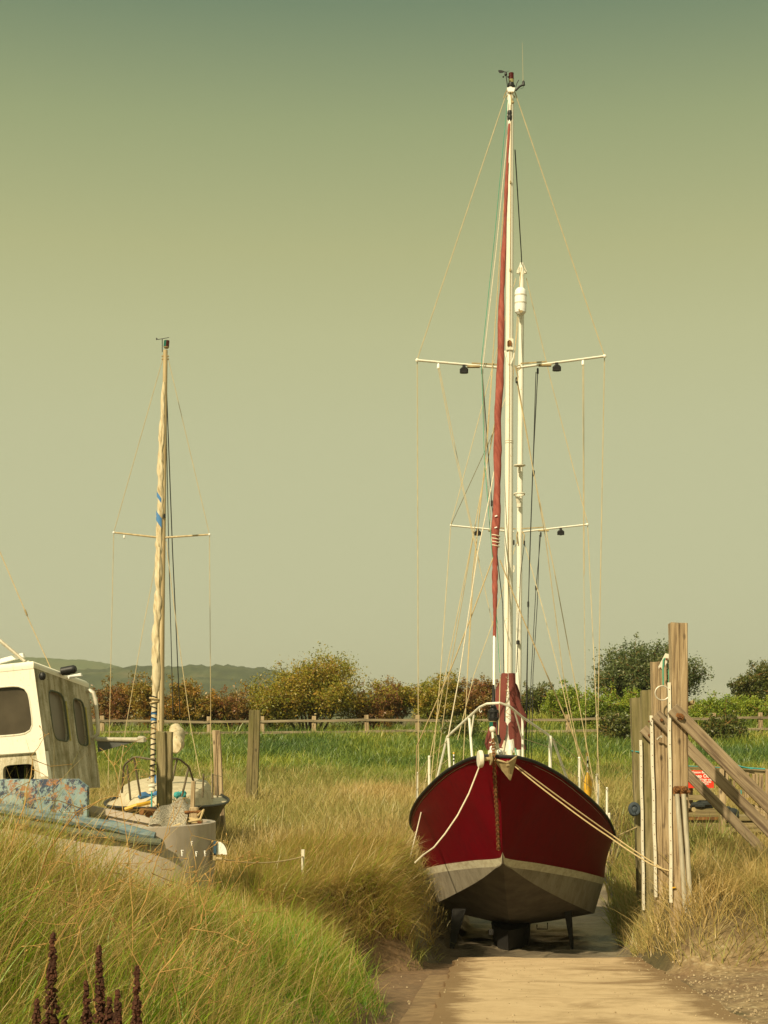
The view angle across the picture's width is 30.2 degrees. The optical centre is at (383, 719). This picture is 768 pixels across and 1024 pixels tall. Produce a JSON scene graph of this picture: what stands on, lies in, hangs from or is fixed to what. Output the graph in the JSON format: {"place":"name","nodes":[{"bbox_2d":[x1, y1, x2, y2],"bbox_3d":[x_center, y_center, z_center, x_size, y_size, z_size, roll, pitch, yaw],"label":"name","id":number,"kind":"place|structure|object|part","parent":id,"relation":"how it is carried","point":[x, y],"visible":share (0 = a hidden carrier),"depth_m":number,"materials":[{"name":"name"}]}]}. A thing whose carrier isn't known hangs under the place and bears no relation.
{"place":"outdoors","nodes":[
{"label":"outdoors","id":0,"kind":"place"},
{"bbox_2d":[0,657,121,670],"bbox_3d":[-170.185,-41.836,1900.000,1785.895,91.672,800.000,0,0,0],"label":"hills","id":1,"kind":"structure","parent":0,"point":[56,664],"depth_m":1890.92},
{"bbox_2d":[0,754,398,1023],"bbox_3d":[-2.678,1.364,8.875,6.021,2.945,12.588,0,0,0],"label":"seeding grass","id":2,"kind":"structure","parent":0,"point":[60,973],"depth_m":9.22,"materials":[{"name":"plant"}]},
{"bbox_2d":[115,824,432,1006],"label":"rough grass","id":3,"kind":"structure","parent":0,"point":[227,867],"depth_m":19.54,"materials":[{"name":"green plant"}]},
{"bbox_2d":[70,664,527,720],"bbox_3d":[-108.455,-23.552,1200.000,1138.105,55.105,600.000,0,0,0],"label":"hills","id":4,"kind":"structure","parent":0,"point":[228,675],"depth_m":1128.95,"materials":[{"name":"plant"}]},
{"bbox_2d":[0,714,767,1023],"bbox_3d":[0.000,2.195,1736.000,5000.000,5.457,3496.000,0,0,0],"label":"ground","id":5,"kind":"structure","parent":0,"point":[592,932],"depth_m":21.14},
{"bbox_2d":[0,725,71,878],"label":"dead stalk","id":6,"kind":"object","parent":5,"relation":"on","point":[26,792],"visible":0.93,"depth_m":8.62,"materials":[{"name":"plant"}]},
{"bbox_2d":[31,998,41,1023],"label":"dock plant","id":7,"kind":"object","parent":5,"relation":"on","point":[36,1014],"visible":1,"depth_m":4.79,"materials":[{"name":"brown plant"}]},
{"bbox_2d":[1,816,106,972],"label":"dead stalk","id":8,"kind":"object","parent":5,"relation":"on","point":[45,878],"visible":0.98,"depth_m":6.46,"materials":[{"name":"plant"}]},
{"bbox_2d":[41,932,68,1023],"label":"dock plant","id":9,"kind":"object","parent":5,"relation":"on","point":[51,978],"visible":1,"depth_m":4.99,"materials":[{"name":"brown plant"}]},
{"bbox_2d":[16,796,119,946],"bbox_3d":[-1.700,0.798,7.265,0.674,0.831,0.325,0,0,36],"label":"dead stalk","id":10,"kind":"object","parent":5,"relation":"on","point":[82,808],"visible":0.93,"depth_m":7.33,"materials":[{"name":"plant"}]},
{"bbox_2d":[48,782,114,945],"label":"dead stalk","id":11,"kind":"object","parent":5,"relation":"on","point":[80,843],"visible":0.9,"depth_m":8.00,"materials":[{"name":"plant"}]},
{"bbox_2d":[21,878,144,1011],"bbox_3d":[-1.294,1.257,6.038,0.544,1.165,0.322,0,0,0],"label":"dead stalk","id":12,"kind":"object","parent":5,"relation":"on","point":[74,934],"visible":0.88,"depth_m":6.03,"materials":[{"name":"plant"}]},
{"bbox_2d":[80,980,93,1023],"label":"dock plant","id":13,"kind":"object","parent":5,"relation":"on","point":[86,1017],"visible":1,"depth_m":5.09,"materials":[{"name":"brown plant"}]},
{"bbox_2d":[27,836,156,1023],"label":"dead stalk","id":14,"kind":"object","parent":5,"relation":"on","point":[149,861],"visible":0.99,"depth_m":5.77,"materials":[{"name":"plant"}]},
{"bbox_2d":[92,945,113,1023],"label":"dock plant","id":15,"kind":"object","parent":5,"relation":"on","point":[106,1013],"visible":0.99,"depth_m":4.99,"materials":[{"name":"brown plant"}]},
{"bbox_2d":[63,728,155,898],"bbox_3d":[-1.854,0.664,9.399,0.668,1.229,0.566,0,0,-27],"label":"dead stalk","id":16,"kind":"object","parent":5,"relation":"on","point":[136,762],"visible":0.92,"depth_m":9.29,"materials":[{"name":"plant"}]},
{"bbox_2d":[0,552,226,908],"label":"work boat","id":17,"kind":"object","parent":5,"relation":"on","point":[55,704],"visible":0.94,"depth_m":20.06,"materials":[{"name":"white paint"}]},
{"bbox_3d":[-5.463,-0.117,20.308,1.154,0.753,0.098,0,0,25],"label":"window","id":18,"kind":"part","parent":17,"relation":"part of","materials":[{"name":"brown glass"}]},
{"bbox_3d":[-4.700,-0.055,20.523,0.148,0.754,0.490,0,0,17],"label":"window","id":19,"kind":"part","parent":17,"relation":"part of","materials":[{"name":"grey glass"}]},
{"bbox_3d":[-4.517,0.035,21.142,0.141,0.724,0.372,0,0,17],"label":"window","id":20,"kind":"part","parent":17,"relation":"part of","materials":[{"name":"grey glass"}]},
{"bbox_2d":[222,856,302,863],"bbox_3d":[-1.660,1.918,19.739,0.020,0.166,1.946,0,0,30],"label":"mooring rope","id":21,"kind":"object","parent":17,"relation":"attached to","point":[266,862],"visible":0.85,"depth_m":19.86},
{"bbox_2d":[90,673,141,730],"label":"bush","id":22,"kind":"object","parent":5,"relation":"on","point":[116,706],"visible":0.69,"depth_m":73.68,"materials":[{"name":"brown plant"}]},
{"bbox_2d":[112,989,122,1023],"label":"dock plant","id":23,"kind":"object","parent":5,"relation":"on","point":[117,1018],"visible":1,"depth_m":4.89,"materials":[{"name":"brown plant"}]},
{"bbox_2d":[53,844,186,1012],"bbox_3d":[-1.328,1.058,6.832,0.356,0.939,0.784,0,0,43],"label":"dead stalk","id":24,"kind":"object","parent":5,"relation":"on","point":[119,863],"visible":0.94,"depth_m":6.79,"materials":[{"name":"plant"}]},
{"bbox_2d":[100,720,159,1020],"bbox_3d":[-1.351,0.846,7.907,0.300,1.690,0.765,0,0,-23],"label":"dead stalk","id":25,"kind":"object","parent":5,"relation":"on","point":[128,847],"visible":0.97,"depth_m":7.91,"materials":[{"name":"plant"}]},
{"bbox_2d":[130,965,142,1023],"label":"dock plant","id":26,"kind":"object","parent":5,"relation":"on","point":[136,1006],"visible":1,"depth_m":4.89,"materials":[{"name":"brown plant"}]},
{"bbox_2d":[119,670,173,728],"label":"bush","id":27,"kind":"object","parent":5,"relation":"on","point":[141,692],"visible":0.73,"depth_m":72.16,"materials":[{"name":"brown plant"}]},
{"bbox_2d":[125,797,193,954],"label":"dead stalk","id":28,"kind":"object","parent":5,"relation":"on","point":[158,865],"visible":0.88,"depth_m":8.98,"materials":[{"name":"plant"}]},
{"bbox_2d":[156,731,172,807],"bbox_3d":[-3.482,1.622,22.622,0.252,2.900,0.202,0,0,0],"label":"mooring pile","id":29,"kind":"object","parent":5,"relation":"on","point":[164,752],"visible":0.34,"depth_m":22.53,"materials":[{"name":"brown wood"}]},
{"bbox_2d":[103,337,229,827],"bbox_3d":[-4.370,-2.170,27.576,2.567,10.165,6.404,0,0,0],"label":"sailing boat","id":30,"kind":"object","parent":5,"relation":"on","point":[209,802],"visible":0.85,"depth_m":26.62,"materials":[{"name":"white paint"}]},
{"bbox_2d":[140,911,208,1023],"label":"dead stalk","id":31,"kind":"object","parent":5,"relation":"on","point":[173,962],"visible":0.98,"depth_m":7.13,"materials":[{"name":"plant"}]},
{"bbox_2d":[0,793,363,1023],"bbox_3d":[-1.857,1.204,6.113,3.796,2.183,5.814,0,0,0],"label":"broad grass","id":32,"kind":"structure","parent":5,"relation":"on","point":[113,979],"depth_m":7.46,"materials":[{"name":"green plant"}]},
{"bbox_2d":[111,851,258,1010],"bbox_3d":[-0.964,1.190,6.535,0.869,1.130,0.374,0,0,-24],"label":"dead stalk","id":33,"kind":"object","parent":5,"relation":"on","point":[202,915],"visible":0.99,"depth_m":6.56,"materials":[{"name":"plant"}]},
{"bbox_2d":[114,841,269,1022],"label":"dead stalk","id":34,"kind":"object","parent":5,"relation":"on","point":[178,900],"visible":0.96,"depth_m":7.26,"materials":[{"name":"plant"}]},
{"bbox_2d":[163,673,227,728],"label":"bush","id":35,"kind":"object","parent":5,"relation":"on","point":[197,706],"visible":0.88,"depth_m":71.84,"materials":[{"name":"brown plant"}]},
{"bbox_2d":[0,740,402,1023],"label":"long grass","id":36,"kind":"structure","parent":5,"relation":"on","point":[285,937],"depth_m":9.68,"materials":[{"name":"green plant"}]},
{"bbox_2d":[163,800,253,1012],"bbox_3d":[-1.220,1.287,9.725,0.546,1.460,0.609,0,0,-28],"label":"dead stalk","id":37,"kind":"object","parent":5,"relation":"on","point":[198,884],"visible":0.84,"depth_m":9.68,"materials":[{"name":"plant"}]},
{"bbox_2d":[212,730,225,833],"bbox_3d":[-3.598,1.759,31.300,0.337,3.081,0.166,0,0,0],"label":"mooring pile","id":38,"kind":"object","parent":5,"relation":"on","point":[217,752],"visible":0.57,"depth_m":31.22,"materials":[{"name":"wood"}]},
{"bbox_2d":[188,906,255,1023],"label":"dead stalk","id":39,"kind":"object","parent":5,"relation":"on","point":[242,916],"visible":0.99,"depth_m":6.54,"materials":[{"name":"plant"}]},
{"bbox_2d":[198,684,253,730],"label":"bush","id":40,"kind":"object","parent":5,"relation":"on","point":[235,706],"visible":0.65,"depth_m":72.37,"materials":[{"name":"brown plant"}]},
{"bbox_2d":[182,887,307,999],"bbox_3d":[-0.854,1.418,8.789,0.362,0.733,1.027,0,0,42],"label":"dead stalk","id":41,"kind":"object","parent":5,"relation":"on","point":[255,912],"visible":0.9,"depth_m":8.93,"materials":[{"name":"plant"}]},
{"bbox_2d":[245,710,260,800],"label":"mooring pile","id":42,"kind":"object","parent":5,"relation":"on","point":[252,773],"visible":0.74,"depth_m":40.86,"materials":[{"name":"brown wood"}]},
{"bbox_2d":[245,687,301,730],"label":"bush","id":43,"kind":"object","parent":5,"relation":"on","point":[276,714],"visible":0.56,"depth_m":72.67,"materials":[{"name":"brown plant"}]},
{"bbox_2d":[301,849,304,877],"bbox_3d":[-1.171,2.350,20.600,0.045,0.956,0.030,0,0,0],"label":"stake","id":44,"kind":"object","parent":5,"relation":"on","point":[303,854],"visible":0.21,"depth_m":20.59,"materials":[{"name":"white paint"}]},
{"bbox_2d":[232,641,398,730],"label":"bush","id":45,"kind":"object","parent":5,"relation":"on","point":[321,690],"visible":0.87,"depth_m":72.40,"materials":[{"name":"green plant"}]},
{"bbox_2d":[218,816,445,951],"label":"tussock grass","id":46,"kind":"structure","parent":5,"relation":"on","point":[408,890],"depth_m":21.43,"materials":[{"name":"dry plant grass"}]},
{"bbox_2d":[240,874,453,969],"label":"creek weeds","id":47,"kind":"object","parent":5,"relation":"on","point":[421,955],"visible":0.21,"depth_m":22.33,"materials":[{"name":"green plant"}]},
{"bbox_2d":[349,675,416,729],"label":"bush","id":48,"kind":"object","parent":5,"relation":"on","point":[389,710],"visible":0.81,"depth_m":73.82,"materials":[{"name":"brown plant"}]},
{"bbox_2d":[89,753,767,951],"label":"marsh grass","id":49,"kind":"structure","parent":5,"relation":"on","point":[285,805],"depth_m":39.62,"materials":[{"name":"plant"}]},
{"bbox_2d":[92,712,767,735],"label":"fence","id":50,"kind":"object","parent":5,"relation":"on","point":[760,717],"visible":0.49,"depth_m":67.88,"materials":[{"name":"brown wood"}]},
{"bbox_2d":[93,700,767,736],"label":"meadow grass","id":51,"kind":"structure","parent":5,"relation":"on","point":[552,725],"depth_m":72.39,"materials":[{"name":"green plant"}]},
{"bbox_2d":[94,722,767,785],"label":"bank grass","id":52,"kind":"structure","parent":5,"relation":"on","point":[360,748],"depth_m":59.95,"materials":[{"name":"green plant"}]},
{"bbox_2d":[395,668,473,724],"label":"bush","id":53,"kind":"object","parent":5,"relation":"on","point":[429,692],"visible":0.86,"depth_m":73.60,"materials":[{"name":"green plant"}]},
{"bbox_2d":[436,714,484,737],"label":"bush","id":54,"kind":"object","parent":5,"relation":"on","point":[454,724],"visible":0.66,"depth_m":65.64,"materials":[{"name":"green plant"}]},
{"bbox_2d":[451,672,499,722],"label":"bush","id":55,"kind":"object","parent":5,"relation":"on","point":[481,692],"visible":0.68,"depth_m":74.37,"materials":[{"name":"brown plant"}]},
{"bbox_2d":[409,49,615,950],"bbox_3d":[2.685,-4.175,28.741,4.399,17.609,11.335,0,0,0],"label":"sailing boat","id":56,"kind":"object","parent":5,"relation":"on","point":[514,853],"visible":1,"depth_m":26.50,"materials":[{"name":"red paint"}]},
{"bbox_2d":[409,812,421,857],"bbox_3d":[0.590,2.023,25.774,0.033,0.742,2.373,0,0,7],"label":"mooring rope","id":57,"kind":"object","parent":56,"relation":"attached to","point":[416,832],"visible":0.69,"depth_m":25.70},
{"bbox_2d":[414,767,478,862],"bbox_3d":[0.973,1.476,22.847,0.180,1.472,1.963,0,0,35],"label":"mooring rope","id":58,"kind":"object","parent":56,"relation":"attached to","point":[422,855],"visible":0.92,"depth_m":23.20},
{"bbox_2d":[584,753,591,796],"bbox_3d":[3.922,1.099,27.400,0.160,0.968,0.160,0,0,0],"label":"marker buoy","id":59,"kind":"object","parent":56,"relation":"on","point":[588,791],"visible":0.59,"depth_m":27.35,"materials":[{"name":"yellow plastic"}]},
{"bbox_2d":[515,764,667,871],"bbox_3d":[3.447,1.632,23.925,2.587,1.810,0.518,0,0,-3],"label":"mooring rope","id":60,"kind":"object","parent":56,"relation":"attached to","point":[586,816],"visible":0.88,"depth_m":23.92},
{"bbox_2d":[514,766,672,871],"bbox_3d":[3.473,1.546,22.987,2.851,1.587,0.611,0,0,37],"label":"mooring rope","id":61,"kind":"object","parent":56,"relation":"attached to","point":[590,823],"visible":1,"depth_m":23.27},
{"bbox_2d":[612,827,636,837],"bbox_3d":[4.771,2.220,28.201,0.030,0.188,0.837,0,0,44],"label":"mooring rope","id":62,"kind":"object","parent":56,"relation":"attached to","point":[624,832],"visible":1,"depth_m":28.18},
{"bbox_2d":[521,680,555,714],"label":"bush","id":63,"kind":"object","parent":5,"relation":"on","point":[538,693],"visible":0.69,"depth_m":77.58,"materials":[{"name":"green plant"}]},
{"bbox_2d":[538,678,601,721],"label":"bush","id":64,"kind":"object","parent":5,"relation":"on","point":[552,705],"visible":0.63,"depth_m":74.50,"materials":[{"name":"green plant"}]},
{"bbox_2d":[388,941,767,1023],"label":"gravel","id":65,"kind":"structure","parent":5,"relation":"on","point":[742,995],"depth_m":17.41,"materials":[{"name":"beige gravel"}]},
{"bbox_2d":[430,957,752,1023],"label":"slipway","id":66,"kind":"structure","parent":5,"relation":"on","point":[453,1005],"depth_m":16.16,"materials":[{"name":"wood"}]},
{"bbox_2d":[399,975,447,1023],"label":"kerb","id":67,"kind":"structure","parent":66,"relation":"on","point":[422,1008],"depth_m":15.97,"materials":[{"name":"wood"}]},
{"bbox_2d":[564,681,640,729],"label":"bush","id":68,"kind":"object","parent":5,"relation":"on","point":[592,705],"visible":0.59,"depth_m":71.75,"materials":[{"name":"green plant"}]},
{"bbox_2d":[593,709,630,739],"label":"bush","id":69,"kind":"object","parent":5,"relation":"on","point":[614,725],"visible":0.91,"depth_m":65.26,"materials":[{"name":"green plant"}]},
{"bbox_2d":[630,698,640,902],"bbox_3d":[5.121,2.138,28.600,0.349,5.182,0.248,0,0,0],"label":"mooring pile","id":70,"kind":"object","parent":5,"relation":"on","point":[635,718],"visible":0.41,"depth_m":28.48,"materials":[{"name":"wood"}]},
{"bbox_2d":[628,802,640,815],"bbox_3d":[4.985,1.773,28.344,0.277,0.289,0.231,0,0,0],"label":"rope fender","id":71,"kind":"object","parent":70,"relation":"attached to","point":[634,808],"visible":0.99,"depth_m":28.24,"materials":[{"name":"blue plastic"}]},
{"bbox_2d":[583,632,714,704],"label":"tree","id":72,"kind":"object","parent":5,"relation":"on","point":[621,670],"visible":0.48,"depth_m":78.28,"materials":[{"name":"green plant"}]},
{"bbox_2d":[616,694,692,715],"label":"bush","id":73,"kind":"object","parent":5,"relation":"on","point":[623,709],"visible":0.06,"depth_m":71.68,"materials":[{"name":"green plant"}]},
{"bbox_2d":[590,791,743,944],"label":"creek reeds","id":74,"kind":"object","parent":5,"relation":"on","point":[612,900],"visible":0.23,"depth_m":33.52,"materials":[{"name":"green plant"}]},
{"bbox_2d":[600,808,767,971],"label":"bank tussocks","id":75,"kind":"object","parent":5,"relation":"on","point":[718,871],"visible":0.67,"depth_m":22.35,"materials":[{"name":"beige plant"}]},
{"bbox_2d":[639,690,767,932],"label":"mooring pile","id":76,"kind":"object","parent":5,"relation":"on","point":[718,804],"visible":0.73,"depth_m":26.18,"materials":[{"name":"wood"}]},
{"bbox_2d":[648,653,767,922],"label":"mooring pile","id":77,"kind":"object","parent":5,"relation":"on","point":[658,717],"visible":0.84,"depth_m":23.87,"materials":[{"name":"wood"}]},
{"bbox_2d":[667,622,767,939],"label":"mooring pile","id":78,"kind":"object","parent":5,"relation":"on","point":[682,724],"visible":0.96,"depth_m":21.87,"materials":[{"name":"wood"}]},
{"bbox_2d":[688,690,746,725],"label":"bush","id":79,"kind":"object","parent":5,"relation":"on","point":[713,705],"visible":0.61,"depth_m":72.11,"materials":[{"name":"green plant"}]},
{"bbox_2d":[699,710,751,740],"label":"bush","id":80,"kind":"object","parent":5,"relation":"on","point":[714,726],"visible":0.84,"depth_m":65.15,"materials":[{"name":"green plant"}]},
{"bbox_2d":[688,766,767,834],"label":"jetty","id":81,"kind":"object","parent":5,"relation":"on","point":[699,814],"visible":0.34,"depth_m":29.97,"materials":[{"name":"wood"}]},
{"bbox_2d":[688,770,713,787],"bbox_3d":[6.623,1.241,29.898,0.593,0.372,0.017,0,0,0],"label":"warning sign","id":82,"kind":"object","parent":81,"relation":"attached to","point":[704,778],"visible":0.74,"depth_m":29.89,"materials":[{"name":"red metal"}]},
{"bbox_2d":[690,800,712,807],"bbox_3d":[6.655,1.793,30.110,0.627,0.202,0.432,0,0,0],"label":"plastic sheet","id":83,"kind":"object","parent":81,"relation":"on","point":[702,804],"visible":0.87,"depth_m":29.94,"materials":[{"name":"grey plastic"}]},
{"bbox_2d":[689,765,764,793],"bbox_3d":[7.174,1.258,29.882,1.642,0.737,0.070,0,0,0],"label":"rope","id":84,"kind":"object","parent":81,"relation":"on","point":[752,768],"visible":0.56,"depth_m":29.88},
{"bbox_2d":[727,806,738,817],"bbox_3d":[7.308,1.956,30.000,0.334,0.278,0.203,0,0,0],"label":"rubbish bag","id":85,"kind":"object","parent":81,"relation":"on","point":[734,811],"visible":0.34,"depth_m":29.93,"materials":[{"name":"plastic"}]},
{"bbox_2d":[726,659,767,701],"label":"tree","id":86,"kind":"object","parent":5,"relation":"on","point":[756,683],"visible":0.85,"depth_m":81.33,"materials":[{"name":"green plant"}]},
{"bbox_2d":[731,692,767,724],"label":"bush","id":87,"kind":"object","parent":5,"relation":"on","point":[754,705],"visible":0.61,"depth_m":73.66,"materials":[{"name":"green plant"}]},
{"bbox_2d":[0,0,767,706],"label":"sky","id":88,"kind":"structure","parent":0,"point":[279,192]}
]}

